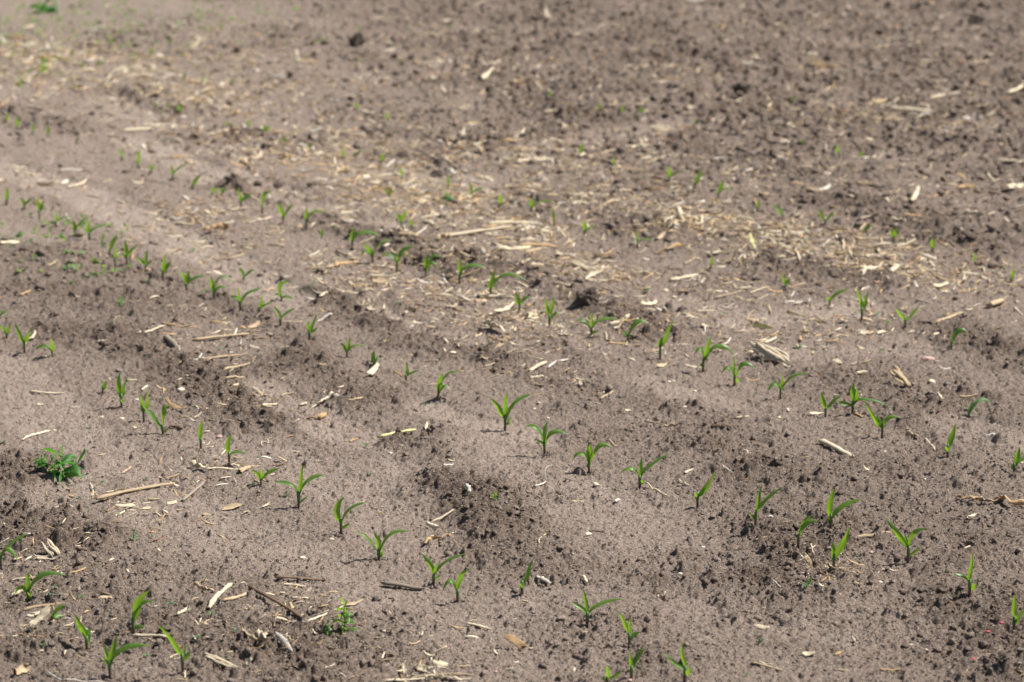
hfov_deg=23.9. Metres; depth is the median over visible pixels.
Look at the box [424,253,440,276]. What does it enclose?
corn seedling
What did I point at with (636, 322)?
corn seedling
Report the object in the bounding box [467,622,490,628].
stalk piece
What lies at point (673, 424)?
husk strip
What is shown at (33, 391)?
straw sliver
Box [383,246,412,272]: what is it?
corn seedling
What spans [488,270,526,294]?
corn seedling
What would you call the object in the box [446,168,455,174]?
husk strip
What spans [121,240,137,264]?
corn seedling
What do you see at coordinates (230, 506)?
husk flake
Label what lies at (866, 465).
husk flake
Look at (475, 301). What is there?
husk strip
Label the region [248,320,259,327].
husk flake
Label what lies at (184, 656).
corn seedling
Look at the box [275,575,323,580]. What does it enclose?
stalk piece
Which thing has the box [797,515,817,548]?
corn seedling
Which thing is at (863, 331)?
husk flake
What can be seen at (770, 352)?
husk tuft
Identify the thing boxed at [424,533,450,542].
husk strip
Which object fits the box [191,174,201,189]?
corn seedling
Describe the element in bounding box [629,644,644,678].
corn seedling
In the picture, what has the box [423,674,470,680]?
husk strip
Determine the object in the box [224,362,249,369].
straw sliver
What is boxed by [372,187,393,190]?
husk flake
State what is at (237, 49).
soil clod
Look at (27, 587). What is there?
corn seedling
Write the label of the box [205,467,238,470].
straw sliver
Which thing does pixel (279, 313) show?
corn seedling
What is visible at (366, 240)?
straw sliver
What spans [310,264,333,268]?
husk strip
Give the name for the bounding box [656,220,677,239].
husk strip
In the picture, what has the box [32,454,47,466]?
weed
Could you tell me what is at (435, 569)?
corn seedling
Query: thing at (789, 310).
straw sliver
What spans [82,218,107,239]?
corn seedling
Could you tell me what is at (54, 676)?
straw sliver
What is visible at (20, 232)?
weeds
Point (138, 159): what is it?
corn seedling
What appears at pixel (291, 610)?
stalk piece
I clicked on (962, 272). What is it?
straw sliver
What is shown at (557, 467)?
root thread
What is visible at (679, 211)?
husk flake
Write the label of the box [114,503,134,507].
husk flake
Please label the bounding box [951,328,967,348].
corn seedling
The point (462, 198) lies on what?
chaff litter
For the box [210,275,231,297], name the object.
corn seedling
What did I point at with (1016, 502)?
husk strip
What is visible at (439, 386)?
corn seedling
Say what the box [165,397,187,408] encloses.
husk flake
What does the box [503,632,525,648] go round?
husk flake
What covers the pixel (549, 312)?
corn seedling
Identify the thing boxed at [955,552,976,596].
corn seedling
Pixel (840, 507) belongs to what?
corn seedling
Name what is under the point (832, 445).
stalk piece
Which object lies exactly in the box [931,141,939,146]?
soil clod
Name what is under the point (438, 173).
soil clod
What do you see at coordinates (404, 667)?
husk flake
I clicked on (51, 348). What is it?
corn seedling
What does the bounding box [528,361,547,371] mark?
stalk piece
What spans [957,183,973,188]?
husk strip
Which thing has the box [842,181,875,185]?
straw sliver
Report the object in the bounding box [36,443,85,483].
weed
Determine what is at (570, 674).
husk flake
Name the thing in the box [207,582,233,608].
straw sliver
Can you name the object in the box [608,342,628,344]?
straw sliver
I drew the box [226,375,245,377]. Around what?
straw sliver
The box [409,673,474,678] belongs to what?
straw sliver
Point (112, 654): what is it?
corn seedling
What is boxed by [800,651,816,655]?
husk flake
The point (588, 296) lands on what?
soil clod
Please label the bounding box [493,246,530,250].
straw sliver
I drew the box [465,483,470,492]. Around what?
husk flake
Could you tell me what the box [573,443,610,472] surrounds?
corn seedling
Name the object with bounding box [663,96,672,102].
soil clod
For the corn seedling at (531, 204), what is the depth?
8.94 m
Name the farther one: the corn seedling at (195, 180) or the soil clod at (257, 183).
the soil clod at (257, 183)
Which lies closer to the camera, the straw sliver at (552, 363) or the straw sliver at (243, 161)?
the straw sliver at (552, 363)
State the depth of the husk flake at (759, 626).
5.11 m
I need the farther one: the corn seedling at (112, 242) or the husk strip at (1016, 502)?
the corn seedling at (112, 242)
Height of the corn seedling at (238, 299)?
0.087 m
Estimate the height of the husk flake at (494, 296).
0.014 m
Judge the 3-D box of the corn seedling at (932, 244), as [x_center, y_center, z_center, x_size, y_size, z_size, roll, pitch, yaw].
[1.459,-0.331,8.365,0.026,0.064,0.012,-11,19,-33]
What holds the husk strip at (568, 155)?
on the ground
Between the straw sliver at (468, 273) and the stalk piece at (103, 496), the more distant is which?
the straw sliver at (468, 273)
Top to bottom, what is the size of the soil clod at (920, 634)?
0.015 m
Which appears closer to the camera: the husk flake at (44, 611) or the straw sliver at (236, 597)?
the husk flake at (44, 611)
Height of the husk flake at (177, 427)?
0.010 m
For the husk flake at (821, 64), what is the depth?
12.05 m
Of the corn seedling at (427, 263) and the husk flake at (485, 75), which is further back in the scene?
the husk flake at (485, 75)
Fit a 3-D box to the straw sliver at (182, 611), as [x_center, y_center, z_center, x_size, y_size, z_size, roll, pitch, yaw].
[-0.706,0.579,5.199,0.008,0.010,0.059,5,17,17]
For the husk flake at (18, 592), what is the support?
on the ground
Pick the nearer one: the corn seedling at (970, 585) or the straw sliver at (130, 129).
the corn seedling at (970, 585)
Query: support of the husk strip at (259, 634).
on the ground
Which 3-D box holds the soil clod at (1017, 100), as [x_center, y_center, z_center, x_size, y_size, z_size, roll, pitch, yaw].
[2.320,-1.105,11.124,0.060,0.042,0.047,-4,16,-13]
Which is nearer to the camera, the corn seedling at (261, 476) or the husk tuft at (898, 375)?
the corn seedling at (261, 476)
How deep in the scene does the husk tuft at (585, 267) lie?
8.14 m
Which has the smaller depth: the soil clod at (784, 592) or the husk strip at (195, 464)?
the soil clod at (784, 592)
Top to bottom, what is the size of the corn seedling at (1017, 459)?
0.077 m
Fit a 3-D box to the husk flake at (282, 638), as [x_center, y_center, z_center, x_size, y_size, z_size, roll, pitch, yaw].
[-0.469,0.619,4.977,0.010,0.015,0.100,-8,18,-26]
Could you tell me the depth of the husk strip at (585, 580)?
5.36 m
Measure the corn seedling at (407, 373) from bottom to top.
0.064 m
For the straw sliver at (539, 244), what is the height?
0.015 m
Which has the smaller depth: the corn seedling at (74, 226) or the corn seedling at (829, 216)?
the corn seedling at (74, 226)
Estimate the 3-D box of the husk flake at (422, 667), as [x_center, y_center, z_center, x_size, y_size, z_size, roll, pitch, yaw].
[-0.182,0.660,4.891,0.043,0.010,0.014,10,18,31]
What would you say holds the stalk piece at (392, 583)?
on the ground
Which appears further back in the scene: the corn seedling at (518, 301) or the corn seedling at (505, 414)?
the corn seedling at (518, 301)
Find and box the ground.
[0,0,1023,681]
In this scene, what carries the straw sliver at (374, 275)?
on the ground
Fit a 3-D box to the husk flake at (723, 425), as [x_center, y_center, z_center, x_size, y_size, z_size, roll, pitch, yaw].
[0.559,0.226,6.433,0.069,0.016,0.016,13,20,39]
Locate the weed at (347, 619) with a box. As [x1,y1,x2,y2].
[332,598,359,633]
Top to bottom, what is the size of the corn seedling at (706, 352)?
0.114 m
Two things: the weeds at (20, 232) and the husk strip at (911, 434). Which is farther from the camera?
the weeds at (20, 232)
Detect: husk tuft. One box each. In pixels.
[41,538,59,557]
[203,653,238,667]
[569,260,594,270]
[750,342,789,362]
[803,553,811,564]
[890,365,911,388]
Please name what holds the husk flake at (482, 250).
on the ground
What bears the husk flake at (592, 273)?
on the ground
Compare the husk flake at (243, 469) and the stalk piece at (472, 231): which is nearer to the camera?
the husk flake at (243, 469)
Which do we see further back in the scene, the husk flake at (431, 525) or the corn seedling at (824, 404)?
the corn seedling at (824, 404)
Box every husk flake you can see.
[11,589,22,595]
[13,663,30,674]
[27,605,49,625]
[33,91,40,98]
[36,555,57,559]
[97,595,112,598]
[111,315,119,325]
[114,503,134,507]
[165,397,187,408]
[170,425,182,429]
[221,503,243,509]
[231,461,241,466]
[238,465,250,472]
[242,657,252,668]
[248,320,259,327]
[274,631,292,651]
[279,153,293,157]
[317,412,327,418]
[341,599,362,604]
[366,305,377,310]
[366,363,379,374]
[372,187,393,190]
[372,278,389,282]
[399,231,418,237]
[402,662,405,672]
[415,664,429,671]
[422,219,435,225]
[426,522,439,528]
[430,660,448,666]
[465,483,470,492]
[477,292,506,297]
[479,247,485,253]
[481,67,493,78]
[493,85,511,88]
[493,301,514,311]
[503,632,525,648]
[526,309,542,318]
[536,575,550,583]
[545,3,551,17]
[568,667,576,676]
[585,270,602,278]
[593,253,616,256]
[640,300,656,304]
[655,362,667,366]
[676,205,683,216]
[710,423,732,427]
[748,233,755,248]
[753,322,771,328]
[754,624,769,628]
[785,250,794,255]
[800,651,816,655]
[805,62,834,68]
[807,186,826,191]
[832,358,842,363]
[852,411,862,417]
[857,258,870,263]
[858,329,871,333]
[860,265,877,269]
[863,462,869,469]
[890,264,899,270]
[909,186,919,200]
[933,281,948,286]
[963,115,982,118]
[1007,182,1023,188]
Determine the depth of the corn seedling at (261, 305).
7.49 m
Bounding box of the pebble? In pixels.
[921,356,934,359]
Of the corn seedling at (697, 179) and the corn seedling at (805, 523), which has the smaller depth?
the corn seedling at (805, 523)
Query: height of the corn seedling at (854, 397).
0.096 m
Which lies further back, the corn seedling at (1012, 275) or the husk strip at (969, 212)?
the husk strip at (969, 212)
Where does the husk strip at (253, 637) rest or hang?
on the ground
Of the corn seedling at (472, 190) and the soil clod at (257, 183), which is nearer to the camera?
the corn seedling at (472, 190)
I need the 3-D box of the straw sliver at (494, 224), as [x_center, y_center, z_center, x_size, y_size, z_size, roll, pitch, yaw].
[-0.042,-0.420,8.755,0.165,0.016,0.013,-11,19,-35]
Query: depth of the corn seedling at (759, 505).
5.65 m
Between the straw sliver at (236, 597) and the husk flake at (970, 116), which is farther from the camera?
the husk flake at (970, 116)
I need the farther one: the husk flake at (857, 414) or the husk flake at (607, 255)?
the husk flake at (607, 255)
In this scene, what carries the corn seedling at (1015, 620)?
on the ground
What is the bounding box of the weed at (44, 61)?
[38,55,48,67]
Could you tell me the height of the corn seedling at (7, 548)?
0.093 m
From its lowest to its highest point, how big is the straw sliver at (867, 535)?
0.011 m
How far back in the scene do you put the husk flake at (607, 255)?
8.29 m
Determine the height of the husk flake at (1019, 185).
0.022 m
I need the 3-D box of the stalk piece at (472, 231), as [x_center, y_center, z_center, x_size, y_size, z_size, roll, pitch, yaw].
[-0.120,-0.393,8.628,0.301,0.012,0.016,-10,19,-31]
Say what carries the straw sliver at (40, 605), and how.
on the ground
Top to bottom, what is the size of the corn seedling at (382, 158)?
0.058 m
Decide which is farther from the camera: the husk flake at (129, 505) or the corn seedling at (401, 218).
the corn seedling at (401, 218)
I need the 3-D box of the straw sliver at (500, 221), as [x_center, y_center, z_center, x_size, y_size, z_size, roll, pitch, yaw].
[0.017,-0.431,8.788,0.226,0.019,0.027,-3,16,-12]
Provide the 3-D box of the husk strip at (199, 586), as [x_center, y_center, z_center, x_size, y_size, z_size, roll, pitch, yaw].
[-0.681,0.544,5.330,0.064,0.014,0.012,12,20,36]
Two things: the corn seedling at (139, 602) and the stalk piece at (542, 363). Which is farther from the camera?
the stalk piece at (542, 363)
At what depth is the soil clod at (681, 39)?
12.75 m
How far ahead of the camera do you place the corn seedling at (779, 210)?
8.85 m
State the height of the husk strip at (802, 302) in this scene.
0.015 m
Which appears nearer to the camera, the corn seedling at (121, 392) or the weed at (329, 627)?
the weed at (329, 627)
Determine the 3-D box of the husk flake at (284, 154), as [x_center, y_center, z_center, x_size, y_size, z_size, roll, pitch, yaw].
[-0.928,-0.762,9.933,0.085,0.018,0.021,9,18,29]
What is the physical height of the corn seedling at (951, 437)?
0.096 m
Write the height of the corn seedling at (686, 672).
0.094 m
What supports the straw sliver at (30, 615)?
on the ground
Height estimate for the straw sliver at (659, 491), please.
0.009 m
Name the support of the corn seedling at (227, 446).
on the ground
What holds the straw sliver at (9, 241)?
on the ground
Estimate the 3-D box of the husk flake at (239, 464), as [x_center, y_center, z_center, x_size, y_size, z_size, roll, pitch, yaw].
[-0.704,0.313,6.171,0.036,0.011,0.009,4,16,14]
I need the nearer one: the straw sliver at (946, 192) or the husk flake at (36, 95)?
the straw sliver at (946, 192)
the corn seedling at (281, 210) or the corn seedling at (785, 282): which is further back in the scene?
the corn seedling at (281, 210)
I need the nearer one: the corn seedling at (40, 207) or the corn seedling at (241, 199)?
the corn seedling at (40, 207)
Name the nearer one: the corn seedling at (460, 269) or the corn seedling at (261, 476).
the corn seedling at (261, 476)
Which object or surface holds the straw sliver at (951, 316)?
on the ground
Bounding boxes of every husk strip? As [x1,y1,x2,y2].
[34,180,58,186]
[189,460,207,468]
[193,581,213,590]
[202,222,229,231]
[228,109,239,116]
[239,629,266,642]
[254,629,267,641]
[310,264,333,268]
[317,391,333,403]
[334,250,352,255]
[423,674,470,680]
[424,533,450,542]
[436,233,450,238]
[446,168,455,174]
[459,299,486,303]
[482,319,505,331]
[566,152,584,157]
[582,575,588,583]
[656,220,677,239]
[660,242,683,252]
[664,422,682,426]
[794,249,800,260]
[795,298,810,303]
[827,255,844,260]
[868,97,886,105]
[906,430,918,437]
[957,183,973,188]
[957,495,977,499]
[960,209,983,215]
[976,497,997,501]
[994,495,1023,504]
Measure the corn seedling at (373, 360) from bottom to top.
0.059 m
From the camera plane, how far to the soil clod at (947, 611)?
5.17 m
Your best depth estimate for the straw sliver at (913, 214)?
8.81 m
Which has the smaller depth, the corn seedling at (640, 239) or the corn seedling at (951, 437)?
the corn seedling at (951, 437)
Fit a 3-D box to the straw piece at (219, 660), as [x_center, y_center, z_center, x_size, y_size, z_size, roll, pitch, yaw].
[-0.588,0.652,4.917,0.018,0.014,0.125,-14,21,-41]
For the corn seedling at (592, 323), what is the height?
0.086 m
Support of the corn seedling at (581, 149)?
on the ground
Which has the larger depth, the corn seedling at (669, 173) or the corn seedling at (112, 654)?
the corn seedling at (669, 173)
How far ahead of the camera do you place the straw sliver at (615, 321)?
7.47 m
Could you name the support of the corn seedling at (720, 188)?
on the ground
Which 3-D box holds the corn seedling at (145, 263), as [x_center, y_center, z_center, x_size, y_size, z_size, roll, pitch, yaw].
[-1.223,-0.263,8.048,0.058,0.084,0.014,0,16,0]
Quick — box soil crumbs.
[0,0,1023,681]
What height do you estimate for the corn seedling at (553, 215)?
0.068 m
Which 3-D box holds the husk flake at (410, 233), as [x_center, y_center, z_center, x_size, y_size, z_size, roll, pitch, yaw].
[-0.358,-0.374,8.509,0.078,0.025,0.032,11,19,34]
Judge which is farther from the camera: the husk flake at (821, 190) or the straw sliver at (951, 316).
the husk flake at (821, 190)
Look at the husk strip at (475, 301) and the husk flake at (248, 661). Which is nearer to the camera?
the husk flake at (248, 661)
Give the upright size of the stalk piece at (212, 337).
0.012 m
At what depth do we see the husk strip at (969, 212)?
8.87 m
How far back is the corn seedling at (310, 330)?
7.23 m
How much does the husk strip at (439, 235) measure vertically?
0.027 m
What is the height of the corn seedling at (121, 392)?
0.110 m
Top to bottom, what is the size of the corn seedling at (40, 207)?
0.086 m
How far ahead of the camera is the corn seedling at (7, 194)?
9.06 m
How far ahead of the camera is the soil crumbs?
7.96 m
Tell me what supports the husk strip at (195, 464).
on the ground
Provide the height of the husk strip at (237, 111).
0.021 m
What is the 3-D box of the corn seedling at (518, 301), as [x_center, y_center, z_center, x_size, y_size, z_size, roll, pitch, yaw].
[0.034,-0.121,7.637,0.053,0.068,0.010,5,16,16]
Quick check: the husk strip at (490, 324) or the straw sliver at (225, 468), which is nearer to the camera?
the straw sliver at (225, 468)
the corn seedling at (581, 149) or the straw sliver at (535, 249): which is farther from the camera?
the corn seedling at (581, 149)
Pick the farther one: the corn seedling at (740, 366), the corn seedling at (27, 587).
the corn seedling at (740, 366)
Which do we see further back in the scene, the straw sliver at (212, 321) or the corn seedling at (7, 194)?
the corn seedling at (7, 194)
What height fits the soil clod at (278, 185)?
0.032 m
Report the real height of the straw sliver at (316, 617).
0.010 m
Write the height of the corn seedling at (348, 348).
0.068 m
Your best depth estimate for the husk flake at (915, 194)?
9.05 m
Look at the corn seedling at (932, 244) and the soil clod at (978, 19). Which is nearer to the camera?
the corn seedling at (932, 244)
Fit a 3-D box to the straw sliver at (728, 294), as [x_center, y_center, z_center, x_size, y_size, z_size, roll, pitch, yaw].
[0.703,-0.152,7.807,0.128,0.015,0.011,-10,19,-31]
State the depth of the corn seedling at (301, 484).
5.84 m
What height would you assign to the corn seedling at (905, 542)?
0.116 m
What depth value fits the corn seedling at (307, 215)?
8.68 m
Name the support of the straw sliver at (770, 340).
on the ground
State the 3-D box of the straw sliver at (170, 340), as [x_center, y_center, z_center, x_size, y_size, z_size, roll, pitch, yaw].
[-1.006,0.006,7.186,0.021,0.020,0.167,-8,17,-25]
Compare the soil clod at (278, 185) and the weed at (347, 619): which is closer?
the weed at (347, 619)
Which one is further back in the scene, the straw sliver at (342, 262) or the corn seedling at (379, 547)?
the straw sliver at (342, 262)
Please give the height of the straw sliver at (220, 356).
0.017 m
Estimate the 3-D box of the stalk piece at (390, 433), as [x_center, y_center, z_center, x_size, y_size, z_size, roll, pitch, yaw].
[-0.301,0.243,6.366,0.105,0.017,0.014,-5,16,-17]
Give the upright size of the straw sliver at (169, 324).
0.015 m
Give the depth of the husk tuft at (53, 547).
5.52 m
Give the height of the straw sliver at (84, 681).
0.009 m
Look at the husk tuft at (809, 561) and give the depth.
5.47 m
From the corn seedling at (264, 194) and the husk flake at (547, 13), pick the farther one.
the husk flake at (547, 13)
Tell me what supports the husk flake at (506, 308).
on the ground
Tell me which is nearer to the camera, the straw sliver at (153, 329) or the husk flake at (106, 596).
the husk flake at (106, 596)
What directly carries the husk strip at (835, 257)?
on the ground
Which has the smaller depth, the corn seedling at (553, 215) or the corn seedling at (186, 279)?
the corn seedling at (186, 279)
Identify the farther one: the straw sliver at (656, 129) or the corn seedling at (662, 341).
the straw sliver at (656, 129)
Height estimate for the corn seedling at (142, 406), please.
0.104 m
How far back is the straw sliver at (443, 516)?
5.79 m
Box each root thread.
[545,461,573,479]
[603,439,622,446]
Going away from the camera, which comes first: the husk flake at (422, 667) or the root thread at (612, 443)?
the husk flake at (422, 667)
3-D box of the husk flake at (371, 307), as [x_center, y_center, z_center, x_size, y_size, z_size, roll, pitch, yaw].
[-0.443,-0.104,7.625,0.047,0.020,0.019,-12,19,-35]
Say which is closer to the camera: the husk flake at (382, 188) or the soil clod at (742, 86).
the husk flake at (382, 188)
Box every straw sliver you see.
[0,240,19,243]
[9,576,35,580]
[22,429,56,439]
[23,602,60,609]
[26,611,39,616]
[29,390,63,393]
[47,671,63,680]
[63,678,104,681]
[67,176,88,187]
[122,127,150,131]
[139,325,164,332]
[162,322,196,326]
[163,334,180,350]
[176,606,187,614]
[202,353,245,358]
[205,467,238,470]
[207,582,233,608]
[210,320,225,322]
[222,592,246,600]
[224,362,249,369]
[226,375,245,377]
[239,159,252,172]
[284,583,304,586]
[307,605,342,621]
[334,261,358,265]
[358,236,374,243]
[370,273,399,276]
[384,677,432,680]
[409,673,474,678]
[431,509,453,521]
[447,266,488,281]
[482,223,512,227]
[487,220,540,223]
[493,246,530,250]
[516,157,553,161]
[517,243,555,246]
[525,247,546,251]
[548,358,567,367]
[608,314,629,324]
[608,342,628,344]
[610,272,651,278]
[653,128,674,130]
[653,487,666,495]
[668,273,698,280]
[684,364,700,368]
[714,289,741,297]
[764,334,776,342]
[787,309,805,316]
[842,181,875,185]
[842,315,873,319]
[857,531,889,536]
[879,668,901,670]
[898,238,915,245]
[904,213,924,215]
[925,191,948,196]
[930,92,959,97]
[936,312,962,321]
[961,271,978,274]
[996,158,1023,162]
[1007,81,1023,93]
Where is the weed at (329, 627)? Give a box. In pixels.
[321,620,332,635]
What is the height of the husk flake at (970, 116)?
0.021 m
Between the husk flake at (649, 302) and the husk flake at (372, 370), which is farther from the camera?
the husk flake at (649, 302)
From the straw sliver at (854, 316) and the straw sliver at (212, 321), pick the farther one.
the straw sliver at (854, 316)
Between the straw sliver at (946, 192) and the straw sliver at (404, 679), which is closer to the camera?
the straw sliver at (404, 679)
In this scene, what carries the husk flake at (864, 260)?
on the ground
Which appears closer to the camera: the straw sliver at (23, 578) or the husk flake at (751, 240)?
the straw sliver at (23, 578)
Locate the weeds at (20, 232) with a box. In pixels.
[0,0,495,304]
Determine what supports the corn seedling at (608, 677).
on the ground
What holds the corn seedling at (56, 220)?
on the ground
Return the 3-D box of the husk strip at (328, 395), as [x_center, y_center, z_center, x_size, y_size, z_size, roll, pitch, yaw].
[-0.517,0.157,6.694,0.065,0.029,0.014,-13,20,-38]
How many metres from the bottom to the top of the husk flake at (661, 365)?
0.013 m
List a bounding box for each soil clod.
[233,47,240,52]
[252,180,261,185]
[273,182,282,188]
[306,181,316,186]
[348,32,366,45]
[430,169,443,176]
[484,85,493,91]
[576,286,599,306]
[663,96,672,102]
[675,37,689,42]
[732,82,750,92]
[778,588,788,598]
[916,632,923,637]
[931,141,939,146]
[945,609,952,615]
[967,14,986,24]
[999,652,1009,660]
[1010,97,1021,104]
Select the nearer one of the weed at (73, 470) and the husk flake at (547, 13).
the weed at (73, 470)
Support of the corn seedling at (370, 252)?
on the ground
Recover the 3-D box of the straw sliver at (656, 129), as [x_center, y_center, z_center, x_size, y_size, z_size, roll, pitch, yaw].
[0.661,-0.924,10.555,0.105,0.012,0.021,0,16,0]
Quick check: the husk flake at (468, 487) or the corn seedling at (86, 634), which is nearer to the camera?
the corn seedling at (86, 634)
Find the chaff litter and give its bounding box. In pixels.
[0,0,1023,681]
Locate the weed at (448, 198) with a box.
[441,191,454,201]
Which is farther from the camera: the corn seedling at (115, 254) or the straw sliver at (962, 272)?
the corn seedling at (115, 254)
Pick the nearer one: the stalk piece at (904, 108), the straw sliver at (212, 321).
the straw sliver at (212, 321)
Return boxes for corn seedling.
[0,324,9,338]
[0,533,27,568]
[5,187,8,205]
[15,323,29,352]
[15,571,64,601]
[20,197,31,208]
[35,338,53,356]
[36,198,43,218]
[49,212,71,226]
[50,604,65,619]
[72,217,87,233]
[75,614,90,649]
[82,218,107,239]
[101,380,106,392]
[102,635,148,677]
[109,235,117,255]
[114,245,116,265]
[116,372,125,407]
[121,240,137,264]
[131,590,153,633]
[136,250,152,271]
[137,153,139,167]
[140,388,149,421]
[144,405,168,434]
[157,623,190,672]
[161,253,170,280]
[170,163,188,179]
[177,271,207,289]
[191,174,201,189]
[198,421,202,448]
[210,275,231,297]
[225,434,245,462]
[230,287,261,310]
[238,188,252,206]
[240,267,254,279]
[253,468,278,485]
[258,297,271,313]
[261,191,270,213]
[274,281,292,300]
[274,306,294,324]
[276,465,323,507]
[277,202,294,222]
[305,207,324,227]
[307,314,316,339]
[334,497,366,533]
[340,338,364,356]
[350,227,380,248]
[355,529,409,559]
[360,239,391,262]
[371,351,379,365]
[380,152,383,164]
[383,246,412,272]
[397,210,406,225]
[405,362,418,379]
[422,553,466,585]
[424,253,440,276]
[436,371,460,397]
[442,568,470,602]
[458,259,485,283]
[467,182,482,196]
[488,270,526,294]
[490,391,529,430]
[498,194,501,207]
[515,291,529,309]
[520,560,532,593]
[525,421,568,454]
[529,198,554,211]
[545,298,558,324]
[552,209,554,225]
[571,588,621,626]
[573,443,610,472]
[576,312,616,337]
[579,144,582,155]
[583,220,596,234]
[600,665,621,681]
[618,612,638,645]
[620,453,669,488]
[621,319,645,339]
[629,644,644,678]
[636,232,651,247]
[657,320,673,358]
[664,642,690,681]
[667,167,683,182]
[693,169,701,190]
[694,337,735,370]
[695,470,715,507]
[717,180,728,197]
[721,357,754,385]
[748,486,781,526]
[767,373,806,398]
[772,205,783,218]
[782,273,789,290]
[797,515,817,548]
[803,576,811,587]
[818,209,833,222]
[821,392,841,416]
[827,289,847,305]
[827,488,859,528]
[831,527,849,572]
[837,382,888,413]
[856,287,868,321]
[863,222,870,233]
[864,401,897,438]
[885,518,927,562]
[890,228,897,240]
[896,306,919,326]
[930,237,935,251]
[945,423,955,457]
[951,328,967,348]
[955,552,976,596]
[968,398,988,416]
[1010,269,1013,281]
[1011,447,1023,471]
[1012,594,1023,629]
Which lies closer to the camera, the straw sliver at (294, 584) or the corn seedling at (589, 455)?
the straw sliver at (294, 584)
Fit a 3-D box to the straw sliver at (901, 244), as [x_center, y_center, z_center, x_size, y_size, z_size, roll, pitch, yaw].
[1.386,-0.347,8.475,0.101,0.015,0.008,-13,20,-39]
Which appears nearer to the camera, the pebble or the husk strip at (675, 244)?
the pebble
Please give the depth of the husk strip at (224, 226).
8.69 m
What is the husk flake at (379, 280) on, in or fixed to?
on the ground
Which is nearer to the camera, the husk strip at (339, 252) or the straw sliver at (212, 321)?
the straw sliver at (212, 321)
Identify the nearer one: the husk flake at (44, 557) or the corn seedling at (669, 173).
the husk flake at (44, 557)
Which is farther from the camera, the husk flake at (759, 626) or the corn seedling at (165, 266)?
the corn seedling at (165, 266)
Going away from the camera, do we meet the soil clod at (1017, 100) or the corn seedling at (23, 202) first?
the corn seedling at (23, 202)
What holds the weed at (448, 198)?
on the ground
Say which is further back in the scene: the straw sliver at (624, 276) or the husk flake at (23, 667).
the straw sliver at (624, 276)
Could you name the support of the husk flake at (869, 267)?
on the ground
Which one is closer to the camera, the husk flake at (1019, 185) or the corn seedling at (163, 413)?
the corn seedling at (163, 413)
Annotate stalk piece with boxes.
[95,482,174,499]
[131,633,166,637]
[181,480,205,501]
[193,333,248,340]
[248,585,303,617]
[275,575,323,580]
[378,429,416,437]
[381,581,424,589]
[449,226,512,236]
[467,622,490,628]
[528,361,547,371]
[750,661,783,670]
[818,439,853,457]
[886,106,932,111]
[985,298,1004,307]
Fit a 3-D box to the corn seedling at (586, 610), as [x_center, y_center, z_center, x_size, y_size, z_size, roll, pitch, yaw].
[0.180,0.568,5.127,0.110,0.091,0.015,0,16,0]
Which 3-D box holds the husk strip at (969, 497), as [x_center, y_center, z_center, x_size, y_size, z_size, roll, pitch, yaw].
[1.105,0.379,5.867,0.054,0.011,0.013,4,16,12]
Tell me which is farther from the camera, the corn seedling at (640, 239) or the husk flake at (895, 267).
the corn seedling at (640, 239)
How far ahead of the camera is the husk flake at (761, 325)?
7.47 m
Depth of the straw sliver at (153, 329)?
7.35 m
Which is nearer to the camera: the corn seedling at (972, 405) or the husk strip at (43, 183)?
the corn seedling at (972, 405)
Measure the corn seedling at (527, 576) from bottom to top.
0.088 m
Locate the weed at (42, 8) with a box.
[29,0,58,13]
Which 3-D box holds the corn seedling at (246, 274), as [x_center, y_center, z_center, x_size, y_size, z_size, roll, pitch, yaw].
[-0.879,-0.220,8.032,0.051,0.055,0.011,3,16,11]
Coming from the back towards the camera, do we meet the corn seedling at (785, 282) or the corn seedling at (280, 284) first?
the corn seedling at (785, 282)
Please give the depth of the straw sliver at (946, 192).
9.20 m
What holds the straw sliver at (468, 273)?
on the ground
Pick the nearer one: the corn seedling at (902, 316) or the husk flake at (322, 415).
the husk flake at (322, 415)
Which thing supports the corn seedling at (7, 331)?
on the ground
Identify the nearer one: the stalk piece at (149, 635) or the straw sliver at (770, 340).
the stalk piece at (149, 635)
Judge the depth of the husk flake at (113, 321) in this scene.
7.35 m
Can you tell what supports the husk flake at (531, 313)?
on the ground
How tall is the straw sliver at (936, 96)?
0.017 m
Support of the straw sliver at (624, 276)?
on the ground
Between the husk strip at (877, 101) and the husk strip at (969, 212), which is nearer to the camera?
the husk strip at (969, 212)
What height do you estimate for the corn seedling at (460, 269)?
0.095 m
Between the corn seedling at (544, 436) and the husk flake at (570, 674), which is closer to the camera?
the husk flake at (570, 674)
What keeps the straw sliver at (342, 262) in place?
on the ground
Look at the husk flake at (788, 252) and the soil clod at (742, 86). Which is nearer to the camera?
the husk flake at (788, 252)
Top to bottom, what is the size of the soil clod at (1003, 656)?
0.016 m
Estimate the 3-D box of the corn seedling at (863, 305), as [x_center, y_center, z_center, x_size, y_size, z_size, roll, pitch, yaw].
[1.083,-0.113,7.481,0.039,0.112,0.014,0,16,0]
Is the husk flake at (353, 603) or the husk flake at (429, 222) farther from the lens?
the husk flake at (429, 222)
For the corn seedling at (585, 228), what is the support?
on the ground
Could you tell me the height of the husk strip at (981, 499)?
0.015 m
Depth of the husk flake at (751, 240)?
8.40 m
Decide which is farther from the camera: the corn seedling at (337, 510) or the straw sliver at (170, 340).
the straw sliver at (170, 340)
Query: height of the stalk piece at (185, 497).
0.009 m
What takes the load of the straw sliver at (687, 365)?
on the ground
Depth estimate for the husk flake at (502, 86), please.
11.43 m
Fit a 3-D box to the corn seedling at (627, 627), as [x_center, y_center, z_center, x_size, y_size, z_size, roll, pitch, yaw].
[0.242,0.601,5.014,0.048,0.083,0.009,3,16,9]
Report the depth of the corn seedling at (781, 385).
6.70 m
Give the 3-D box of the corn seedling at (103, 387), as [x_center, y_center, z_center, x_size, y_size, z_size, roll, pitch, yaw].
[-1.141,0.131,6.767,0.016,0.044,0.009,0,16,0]
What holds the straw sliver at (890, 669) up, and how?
on the ground

